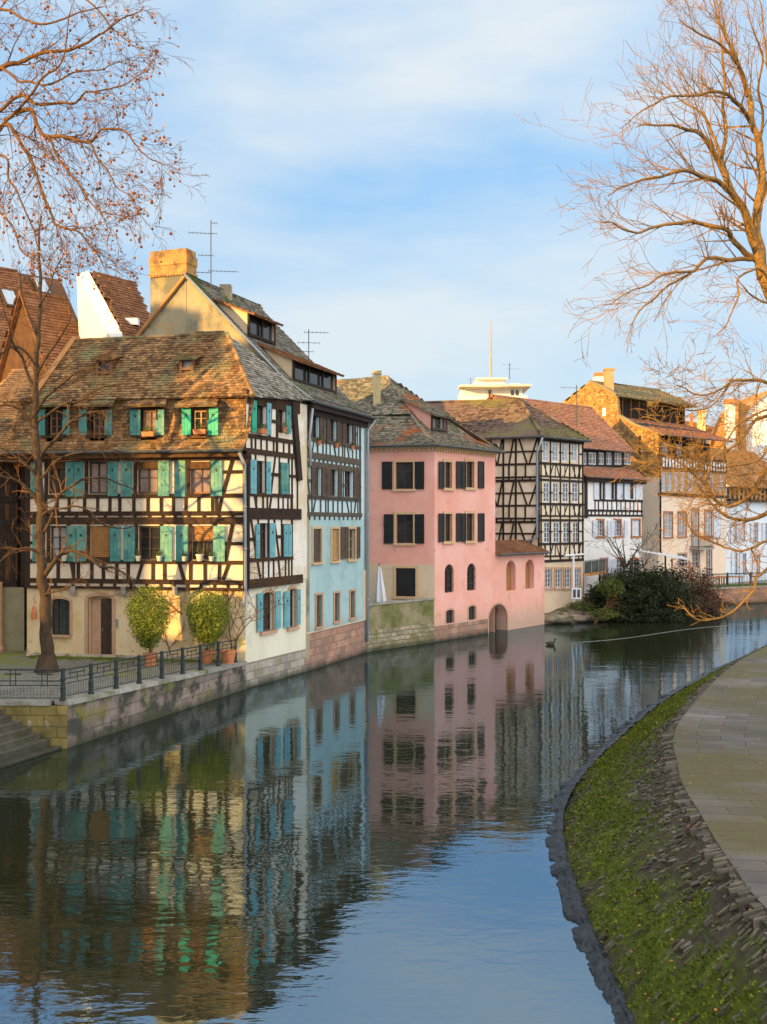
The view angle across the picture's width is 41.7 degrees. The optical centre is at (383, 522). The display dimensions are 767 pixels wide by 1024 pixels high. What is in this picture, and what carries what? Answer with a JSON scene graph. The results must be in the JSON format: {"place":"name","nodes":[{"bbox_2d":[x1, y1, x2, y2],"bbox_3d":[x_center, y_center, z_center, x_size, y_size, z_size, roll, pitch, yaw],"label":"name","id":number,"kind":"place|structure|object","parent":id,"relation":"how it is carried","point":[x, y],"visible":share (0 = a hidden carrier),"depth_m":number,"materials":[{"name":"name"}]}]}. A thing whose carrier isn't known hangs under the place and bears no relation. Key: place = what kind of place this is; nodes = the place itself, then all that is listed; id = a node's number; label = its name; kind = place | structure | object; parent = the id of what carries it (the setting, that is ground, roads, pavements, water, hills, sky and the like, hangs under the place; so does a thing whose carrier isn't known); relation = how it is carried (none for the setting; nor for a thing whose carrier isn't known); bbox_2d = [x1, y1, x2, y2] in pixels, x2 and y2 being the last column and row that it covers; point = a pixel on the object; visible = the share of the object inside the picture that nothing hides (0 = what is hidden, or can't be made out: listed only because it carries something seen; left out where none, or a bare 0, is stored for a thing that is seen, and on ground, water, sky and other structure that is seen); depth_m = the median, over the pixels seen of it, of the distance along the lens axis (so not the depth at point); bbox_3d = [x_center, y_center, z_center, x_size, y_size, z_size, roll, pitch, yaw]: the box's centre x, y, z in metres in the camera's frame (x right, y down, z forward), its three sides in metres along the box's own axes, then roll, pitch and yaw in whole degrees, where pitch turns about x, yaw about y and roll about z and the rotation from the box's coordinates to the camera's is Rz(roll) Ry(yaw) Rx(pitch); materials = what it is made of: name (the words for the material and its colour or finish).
{"place":"outdoors","nodes":[
{"label":"outdoors","id":0,"kind":"place"},
{"bbox_2d":[0,647,221,701],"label":"square","id":1,"kind":"structure","parent":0,"point":[15,660],"depth_m":32.66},
{"bbox_2d":[0,367,33,651],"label":"building","id":2,"kind":"structure","parent":1,"relation":"on","point":[13,613],"depth_m":39.56,"materials":[{"name":"brown paint"}]},
{"bbox_2d":[0,190,159,672],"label":"quay tree","id":3,"kind":"object","parent":1,"relation":"on","point":[47,659],"visible":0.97,"depth_m":33.15,"materials":[{"name":"brown plant"}]},
{"bbox_2d":[0,0,208,327],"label":"plane tree","id":4,"kind":"object","parent":1,"relation":"on","point":[20,110],"visible":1,"depth_m":20.86,"materials":[{"name":"brown plant"}]},
{"bbox_2d":[27,655,220,662],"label":"grass","id":5,"kind":"structure","parent":1,"relation":"on","point":[90,657],"depth_m":36.99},
{"bbox_2d":[123,584,170,666],"bbox_3d":[-8.212,3.538,34.986,1.698,2.861,1.429,0,0,0],"label":"potted shrub","id":6,"kind":"object","parent":1,"relation":"on","point":[145,625],"visible":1,"depth_m":34.80,"materials":[{"name":"green plant"}]},
{"bbox_2d":[0,331,313,688],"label":"timbered house","id":7,"kind":"structure","parent":1,"relation":"on","point":[230,485],"depth_m":37.33,"materials":[{"name":"beige paint"}]},
{"bbox_2d":[31,462,73,496],"bbox_3d":[-12.368,-1.672,37.721,1.740,1.376,0.271,0,0,11],"label":"window","id":8,"kind":"structure","parent":7,"relation":"in","point":[60,468],"depth_m":37.75,"materials":[{"name":"teal wood"}]},
{"bbox_2d":[32,526,75,561],"bbox_3d":[-12.288,0.774,37.704,1.748,1.333,0.277,0,0,11],"label":"window","id":9,"kind":"structure","parent":7,"relation":"in","point":[55,538],"depth_m":37.74,"materials":[{"name":"teal wood"}]},
{"bbox_2d":[51,599,70,637],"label":"window","id":10,"kind":"structure","parent":7,"relation":"in","point":[61,617],"depth_m":37.93,"materials":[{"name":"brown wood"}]},
{"bbox_2d":[74,461,117,496],"bbox_3d":[-10.635,-1.660,37.397,1.712,1.357,0.267,0,0,11],"label":"window","id":11,"kind":"structure","parent":7,"relation":"in","point":[96,469],"depth_m":37.43,"materials":[{"name":"teal wood"}]},
{"bbox_2d":[76,526,120,561],"bbox_3d":[-10.540,0.767,37.376,1.742,1.321,0.269,0,0,11],"label":"window","id":12,"kind":"structure","parent":7,"relation":"in","point":[105,545],"depth_m":37.39,"materials":[{"name":"brown wood"}]},
{"bbox_2d":[91,598,111,654],"bbox_3d":[-10.495,3.940,37.660,0.933,2.220,0.122,0,0,13],"label":"door","id":13,"kind":"structure","parent":7,"relation":"in","point":[101,611],"depth_m":37.65,"materials":[{"name":"brown wood"}]},
{"bbox_2d":[121,460,168,496],"bbox_3d":[-8.731,-1.645,37.025,1.894,1.344,0.293,0,0,11],"label":"window","id":14,"kind":"structure","parent":7,"relation":"in","point":[156,474],"depth_m":37.04,"materials":[{"name":"teal wood"}]},
{"bbox_2d":[123,526,171,561],"bbox_3d":[-8.622,0.760,37.008,1.890,1.309,0.282,0,0,10],"label":"window","id":15,"kind":"structure","parent":7,"relation":"in","point":[149,543],"depth_m":37.04,"materials":[{"name":"teal wood"}]},
{"bbox_2d":[174,460,221,496],"bbox_3d":[-6.713,-1.628,36.656,1.832,1.330,0.262,0,0,11],"label":"window","id":16,"kind":"structure","parent":7,"relation":"in","point":[200,471],"depth_m":36.68,"materials":[{"name":"teal wood"}]},
{"bbox_2d":[176,526,224,561],"bbox_3d":[-6.629,0.752,36.638,1.888,1.296,0.284,0,0,12],"label":"window","id":17,"kind":"structure","parent":7,"relation":"in","point":[214,536],"depth_m":36.65,"materials":[{"name":"green wood"}]},
{"bbox_2d":[105,540,305,653],"bbox_3d":[-6.527,2.315,36.645,7.899,5.034,0.072,0,0,11],"label":"creeper","id":18,"kind":"object","parent":7,"relation":"attached to","point":[227,598],"visible":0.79,"depth_m":36.40,"materials":[{"name":"brown plant"}]},
{"bbox_2d":[250,459,270,493],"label":"window","id":19,"kind":"structure","parent":7,"relation":"in","point":[255,466],"depth_m":37.31,"materials":[{"name":"teal wood"}]},
{"bbox_2d":[252,400,270,434],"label":"window","id":20,"kind":"structure","parent":7,"relation":"in","point":[257,411],"depth_m":37.38,"materials":[{"name":"teal wood"}]},
{"bbox_2d":[256,523,275,558],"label":"window","id":21,"kind":"structure","parent":7,"relation":"in","point":[260,528],"depth_m":37.65,"materials":[{"name":"teal wood"}]},
{"bbox_2d":[257,591,280,631],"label":"window","id":22,"kind":"structure","parent":7,"relation":"in","point":[261,598],"depth_m":38.11,"materials":[{"name":"teal wood"}]},
{"bbox_2d":[280,463,288,493],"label":"window","id":23,"kind":"structure","parent":7,"relation":"in","point":[284,467],"depth_m":38.74,"materials":[{"name":"teal wood"}]},
{"bbox_2d":[278,405,290,433],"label":"window","id":24,"kind":"structure","parent":7,"relation":"in","point":[288,408],"depth_m":38.83,"materials":[{"name":"teal wood"}]},
{"bbox_2d":[283,524,291,556],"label":"window","id":25,"kind":"structure","parent":7,"relation":"in","point":[287,528],"depth_m":38.95,"materials":[{"name":"teal wood"}]},
{"bbox_2d":[284,589,300,627],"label":"window","id":26,"kind":"structure","parent":7,"relation":"in","point":[287,614],"depth_m":39.73,"materials":[{"name":"teal wood"}]},
{"bbox_2d":[185,588,231,662],"bbox_3d":[-6.231,3.640,35.900,1.702,2.699,1.461,0,0,0],"label":"potted shrub","id":27,"kind":"object","parent":1,"relation":"on","point":[207,627],"visible":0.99,"depth_m":35.68,"materials":[{"name":"green plant"}]},
{"bbox_2d":[0,602,766,1023],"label":"river","id":28,"kind":"structure","parent":0,"point":[360,838],"depth_m":18.97,"materials":[{"name":"liquid"}]},
{"bbox_2d":[0,709,61,768],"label":"stone stairs","id":29,"kind":"structure","parent":28,"relation":"in","point":[18,743],"depth_m":26.07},
{"bbox_2d":[0,661,246,747],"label":"quay wall","id":30,"kind":"structure","parent":28,"relation":"in","point":[78,719],"depth_m":29.04,"materials":[{"name":"stone"}]},
{"bbox_2d":[0,638,237,700],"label":"railing","id":31,"kind":"object","parent":30,"relation":"on","point":[62,688],"visible":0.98,"depth_m":29.26,"materials":[{"name":"metal"}]},
{"bbox_2d":[220,649,235,663],"bbox_3d":[-5.508,4.750,35.700,0.571,0.470,0.580,0,0,0],"label":"empty pot","id":32,"kind":"object","parent":30,"relation":"on","point":[229,656],"visible":0.84,"depth_m":35.51,"materials":[{"name":"ceramic"}]},
{"bbox_2d":[366,598,434,651],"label":"terrace wall","id":33,"kind":"structure","parent":28,"relation":"in","point":[400,623],"depth_m":48.63,"materials":[{"name":"stone"}]},
{"bbox_2d":[373,563,385,602],"bbox_3d":[-0.179,3.434,49.398,0.654,2.933,0.566,0,0,0],"label":"folded parasol","id":34,"kind":"object","parent":33,"relation":"on","point":[379,593],"visible":0.85,"depth_m":49.30,"materials":[{"name":"white fabric"}]},
{"bbox_2d":[707,585,766,604],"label":"quay wall","id":35,"kind":"structure","parent":28,"relation":"in","point":[758,595],"depth_m":75.00,"materials":[{"name":"stone"}]},
{"bbox_2d":[703,572,766,585],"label":"terrace railing","id":36,"kind":"object","parent":35,"relation":"on","point":[750,577],"visible":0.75,"depth_m":75.15,"materials":[{"name":"metal"}]},
{"bbox_2d":[0,0,766,426],"label":"sky","id":37,"kind":"structure","parent":0,"point":[374,183],"materials":[{"name":"blue"}]},
{"bbox_2d":[544,596,700,623],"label":"bank","id":38,"kind":"structure","parent":0,"point":[561,611],"depth_m":60.95,"materials":[{"name":"stone"}]},
{"bbox_2d":[544,604,608,623],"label":"bank boulders","id":39,"kind":"object","parent":38,"relation":"on","point":[569,616],"visible":0.66,"depth_m":60.59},
{"bbox_2d":[583,558,605,580],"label":"balcony","id":40,"kind":"structure","parent":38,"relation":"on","point":[596,567],"depth_m":64.56,"materials":[{"name":"metal"}]},
{"bbox_2d":[565,573,625,619],"bbox_3d":[12.840,4.459,60.832,3.715,2.785,2.493,0,0,0],"label":"light bush","id":41,"kind":"object","parent":38,"relation":"on","point":[601,588],"visible":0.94,"depth_m":60.87,"materials":[{"name":"green plant"}]},
{"bbox_2d":[581,554,705,622],"bbox_3d":[16.479,4.540,62.810,8.510,5.388,5.869,0,0,-41],"label":"evergreen bush","id":42,"kind":"object","parent":38,"relation":"on","point":[660,589],"visible":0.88,"depth_m":61.55,"materials":[{"name":"green plant"}]},
{"bbox_2d":[584,496,660,567],"bbox_3d":[14.523,0.468,63.417,4.464,4.980,5.499,0,0,-18],"label":"bare shrub","id":43,"kind":"object","parent":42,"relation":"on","point":[618,550],"visible":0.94,"depth_m":63.71,"materials":[{"name":"brown plant"}]},
{"bbox_2d":[659,554,731,616],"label":"russet bush","id":44,"kind":"object","parent":38,"relation":"on","point":[708,596],"visible":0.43,"depth_m":66.66,"materials":[{"name":"brown plant"}]},
{"bbox_2d":[630,518,668,565],"bbox_3d":[17.161,1.178,64.904,2.910,3.336,1.366,0,0,0],"label":"bare shrub","id":45,"kind":"object","parent":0,"point":[653,547],"visible":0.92,"depth_m":64.78,"materials":[{"name":"brown plant"}]},
{"bbox_2d":[563,648,766,1023],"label":"riverbank","id":46,"kind":"structure","parent":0,"point":[737,958],"depth_m":13.48,"materials":[{"name":"plant"}]},
{"bbox_2d":[545,661,731,1023],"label":"bank footing","id":47,"kind":"object","parent":46,"relation":"on","point":[585,939],"visible":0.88,"depth_m":16.14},
{"bbox_2d":[562,649,766,1023],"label":"moss","id":48,"kind":"object","parent":46,"relation":"on","point":[659,711],"visible":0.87,"depth_m":16.07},
{"bbox_2d":[563,648,766,1023],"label":"pitching stones","id":49,"kind":"object","parent":46,"relation":"on","point":[709,921],"visible":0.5,"depth_m":13.99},
{"bbox_2d":[569,674,763,1019],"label":"fallen leaves","id":50,"kind":"object","parent":46,"relation":"on","point":[715,1009],"visible":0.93,"depth_m":15.52,"materials":[{"name":"brown plant"}]},
{"bbox_2d":[661,645,766,939],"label":"edge stones","id":51,"kind":"object","parent":46,"relation":"on","point":[756,915],"visible":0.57,"depth_m":14.26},
{"bbox_2d":[673,646,766,907],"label":"walkway","id":52,"kind":"structure","parent":46,"relation":"on","point":[740,836],"depth_m":18.57,"materials":[{"name":"stone"}]},
{"bbox_2d":[514,0,766,625],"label":"bare tree","id":53,"kind":"object","parent":52,"relation":"on","point":[752,231],"visible":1,"depth_m":18.61,"materials":[{"name":"brown plant"}]},
{"bbox_2d":[645,580,766,593],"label":"terrace","id":54,"kind":"structure","parent":0,"point":[744,582],"depth_m":82.74,"materials":[{"name":"stone"}]},
{"bbox_2d":[630,549,689,593],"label":"railing","id":55,"kind":"object","parent":54,"relation":"on","point":[676,556],"visible":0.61,"depth_m":65.97,"materials":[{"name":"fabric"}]},
{"bbox_2d":[709,391,766,486],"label":"white gabled house","id":56,"kind":"structure","parent":0,"point":[717,429],"depth_m":98.00,"materials":[{"name":"paint"}]},
{"bbox_3d":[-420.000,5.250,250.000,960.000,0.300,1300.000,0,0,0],"label":"far ground","id":57,"kind":"structure","parent":0,"visible":0},
{"bbox_2d":[0,267,78,360],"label":"brown roofed house","id":58,"kind":"structure","parent":57,"relation":"on","point":[7,275],"depth_m":60.23,"materials":[{"name":"tile"}]},
{"bbox_2d":[0,289,79,382],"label":"brown house","id":59,"kind":"structure","parent":57,"relation":"on","point":[13,359],"depth_m":49.93,"materials":[{"name":"tile"}]},
{"bbox_2d":[77,271,149,337],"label":"steep gabled house","id":60,"kind":"structure","parent":57,"relation":"on","point":[130,317],"depth_m":49.50,"materials":[{"name":"paint"}]},
{"bbox_2d":[135,220,377,671],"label":"blue house","id":61,"kind":"structure","parent":57,"relation":"on","point":[184,299],"depth_m":43.01,"materials":[{"name":"paint"}]},
{"bbox_2d":[309,414,323,441],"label":"window","id":62,"kind":"structure","parent":61,"relation":"in","point":[313,433],"depth_m":41.70,"materials":[{"name":"brown wood"}]},
{"bbox_2d":[311,527,323,564],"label":"window","id":63,"kind":"structure","parent":61,"relation":"in","point":[315,530],"depth_m":41.66,"materials":[{"name":"beige wood"}]},
{"bbox_2d":[311,466,326,496],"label":"window","id":64,"kind":"structure","parent":61,"relation":"in","point":[314,470],"depth_m":41.35,"materials":[{"name":"brown wood"}]},
{"bbox_2d":[314,592,324,629],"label":"window","id":65,"kind":"structure","parent":61,"relation":"in","point":[317,595],"depth_m":41.89,"materials":[{"name":"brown wood"}]},
{"bbox_2d":[327,418,340,444],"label":"window","id":66,"kind":"structure","parent":61,"relation":"in","point":[329,422],"depth_m":43.33,"materials":[{"name":"brown wood"}]},
{"bbox_2d":[327,467,341,497],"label":"window","id":67,"kind":"structure","parent":61,"relation":"in","point":[330,473],"depth_m":43.43,"materials":[{"name":"brown wood"}]},
{"bbox_2d":[333,590,341,623],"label":"window","id":68,"kind":"structure","parent":61,"relation":"in","point":[334,592],"depth_m":43.54,"materials":[{"name":"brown wood"}]},
{"bbox_2d":[330,527,345,562],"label":"window","id":69,"kind":"structure","parent":61,"relation":"in","point":[334,534],"depth_m":43.63,"materials":[{"name":"beige wood"}]},
{"bbox_2d":[343,422,355,446],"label":"window","id":70,"kind":"structure","parent":61,"relation":"in","point":[345,426],"depth_m":44.95,"materials":[{"name":"brown wood"}]},
{"bbox_2d":[345,468,358,498],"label":"window","id":71,"kind":"structure","parent":61,"relation":"in","point":[356,471],"depth_m":45.16,"materials":[{"name":"brown wood"}]},
{"bbox_2d":[349,589,356,619],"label":"window","id":72,"kind":"structure","parent":61,"relation":"in","point":[350,590],"depth_m":45.22,"materials":[{"name":"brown wood"}]},
{"bbox_2d":[346,527,360,561],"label":"window","id":73,"kind":"structure","parent":61,"relation":"in","point":[349,530],"depth_m":45.39,"materials":[{"name":"beige wood"}]},
{"bbox_2d":[337,370,505,641],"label":"pink house","id":74,"kind":"structure","parent":57,"relation":"on","point":[432,502],"depth_m":51.78,"materials":[{"name":"paint"}]},
{"bbox_2d":[382,460,423,490],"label":"window","id":75,"kind":"structure","parent":74,"relation":"in","point":[408,475],"depth_m":51.01,"materials":[{"name":"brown wood"}]},
{"bbox_2d":[384,512,423,545],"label":"window","id":76,"kind":"structure","parent":74,"relation":"in","point":[408,526],"depth_m":51.00,"materials":[{"name":"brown wood"}]},
{"bbox_2d":[392,566,418,598],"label":"window","id":77,"kind":"structure","parent":74,"relation":"in","point":[405,578],"depth_m":50.95,"materials":[{"name":"black paint"}]},
{"bbox_2d":[445,564,451,592],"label":"window","id":78,"kind":"structure","parent":74,"relation":"in","point":[448,571],"depth_m":51.74,"materials":[{"name":"black glass"}]},
{"bbox_2d":[439,459,461,490],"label":"window","id":79,"kind":"structure","parent":74,"relation":"in","point":[444,467],"depth_m":51.79,"materials":[{"name":"brown wood"}]},
{"bbox_2d":[439,511,461,543],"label":"window","id":80,"kind":"structure","parent":74,"relation":"in","point":[444,518],"depth_m":51.80,"materials":[{"name":"brown wood"}]},
{"bbox_2d":[467,564,474,590],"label":"window","id":81,"kind":"structure","parent":74,"relation":"in","point":[470,570],"depth_m":53.57,"materials":[{"name":"black glass"}]},
{"bbox_2d":[462,458,483,489],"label":"window","id":82,"kind":"structure","parent":74,"relation":"in","point":[466,466],"depth_m":53.50,"materials":[{"name":"brown wood"}]},
{"bbox_2d":[462,511,484,543],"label":"window","id":83,"kind":"structure","parent":74,"relation":"in","point":[467,515],"depth_m":53.50,"materials":[{"name":"brown wood"}]},
{"bbox_2d":[458,325,531,399],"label":"white tower","id":84,"kind":"structure","parent":57,"relation":"on","point":[481,388],"depth_m":150.00,"materials":[{"name":"paint"}]},
{"bbox_2d":[425,398,591,612],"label":"straw timbered house","id":85,"kind":"structure","parent":57,"relation":"on","point":[539,482],"depth_m":61.09,"materials":[{"name":"paint"}]},
{"bbox_2d":[544,567,553,589],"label":"window","id":86,"kind":"structure","parent":85,"relation":"in","point":[547,572],"depth_m":60.57,"materials":[{"name":"white paint"}]},
{"bbox_2d":[553,522,558,542],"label":"window","id":87,"kind":"structure","parent":85,"relation":"in","point":[555,524],"depth_m":61.15,"materials":[{"name":"white paint"}]},
{"bbox_2d":[553,567,563,589],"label":"window","id":88,"kind":"structure","parent":85,"relation":"in","point":[557,572],"depth_m":61.25,"materials":[{"name":"white paint"}]},
{"bbox_2d":[563,522,568,541],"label":"window","id":89,"kind":"structure","parent":85,"relation":"in","point":[565,524],"depth_m":61.84,"materials":[{"name":"white paint"}]},
{"bbox_2d":[563,567,571,589],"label":"window","id":90,"kind":"structure","parent":85,"relation":"in","point":[567,571],"depth_m":61.93,"materials":[{"name":"white paint"}]},
{"bbox_2d":[574,567,582,588],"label":"window","id":91,"kind":"structure","parent":85,"relation":"in","point":[577,580],"depth_m":62.73,"materials":[{"name":"glass"}]},
{"bbox_2d":[488,540,551,632],"bbox_3d":[6.647,3.795,58.100,3.420,5.609,6.643,0,0,37],"label":"gatehouse","id":92,"kind":"object","parent":57,"relation":"on","point":[519,583],"visible":0.87,"depth_m":57.43,"materials":[{"name":"pink paint"}]},
{"bbox_2d":[487,385,649,596],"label":"white house","id":93,"kind":"structure","parent":57,"relation":"on","point":[601,474],"depth_m":69.17,"materials":[{"name":"paint"}]},
{"bbox_2d":[594,482,600,499],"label":"window","id":94,"kind":"structure","parent":93,"relation":"in","point":[597,485],"depth_m":67.29,"materials":[{"name":"white wood"}]},
{"bbox_2d":[593,519,610,537],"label":"window","id":95,"kind":"structure","parent":93,"relation":"in","point":[598,522],"depth_m":67.70,"materials":[{"name":"white paint"}]},
{"bbox_2d":[605,483,613,499],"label":"window","id":96,"kind":"structure","parent":93,"relation":"in","point":[609,487],"depth_m":68.23,"materials":[{"name":"white wood"}]},
{"bbox_2d":[611,519,627,537],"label":"window","id":97,"kind":"structure","parent":93,"relation":"in","point":[614,526],"depth_m":69.16,"materials":[{"name":"white paint"}]},
{"bbox_2d":[617,483,642,499],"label":"window","id":98,"kind":"structure","parent":93,"relation":"in","point":[628,494],"depth_m":69.78,"materials":[{"name":"white wood"}]},
{"bbox_2d":[630,518,641,537],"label":"window","id":99,"kind":"structure","parent":93,"relation":"in","point":[635,522],"depth_m":70.53,"materials":[{"name":"white paint"}]},
{"bbox_2d":[562,368,731,592],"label":"tall gabled house","id":100,"kind":"structure","parent":57,"relation":"on","point":[607,399],"depth_m":77.48,"materials":[{"name":"paint"}]},
{"bbox_2d":[663,511,673,537],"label":"window","id":101,"kind":"structure","parent":100,"relation":"in","point":[667,524],"depth_m":75.10,"materials":[{"name":"glass"}]},
{"bbox_2d":[677,511,687,537],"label":"window","id":102,"kind":"structure","parent":100,"relation":"in","point":[679,527],"depth_m":76.66,"materials":[{"name":"glass"}]},
{"bbox_2d":[691,508,698,547],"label":"window","id":103,"kind":"structure","parent":100,"relation":"in","point":[694,542],"depth_m":78.19,"materials":[{"name":"white paint"}]},
{"bbox_2d":[706,549,712,578],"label":"window","id":104,"kind":"structure","parent":100,"relation":"in","point":[709,553],"depth_m":80.12,"materials":[{"name":"glass"}]},
{"bbox_2d":[704,509,721,537],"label":"window","id":105,"kind":"structure","parent":100,"relation":"in","point":[717,526],"depth_m":80.16,"materials":[{"name":"white paint"}]},
{"bbox_2d":[685,409,712,443],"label":"orange roofed house","id":106,"kind":"structure","parent":57,"relation":"on","point":[693,424],"depth_m":103.81,"materials":[{"name":"pink paint"}]},
{"bbox_2d":[710,448,766,582],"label":"pale blue house","id":107,"kind":"structure","parent":57,"relation":"on","point":[761,534],"depth_m":84.85,"materials":[{"name":"paint"}]},
{"bbox_2d":[731,553,737,575],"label":"window","id":108,"kind":"structure","parent":107,"relation":"in","point":[733,561],"depth_m":82.80,"materials":[{"name":"white paint"}]},
{"bbox_2d":[751,522,758,542],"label":"window","id":109,"kind":"structure","parent":107,"relation":"in","point":[754,534],"depth_m":85.49,"materials":[{"name":"white paint"}]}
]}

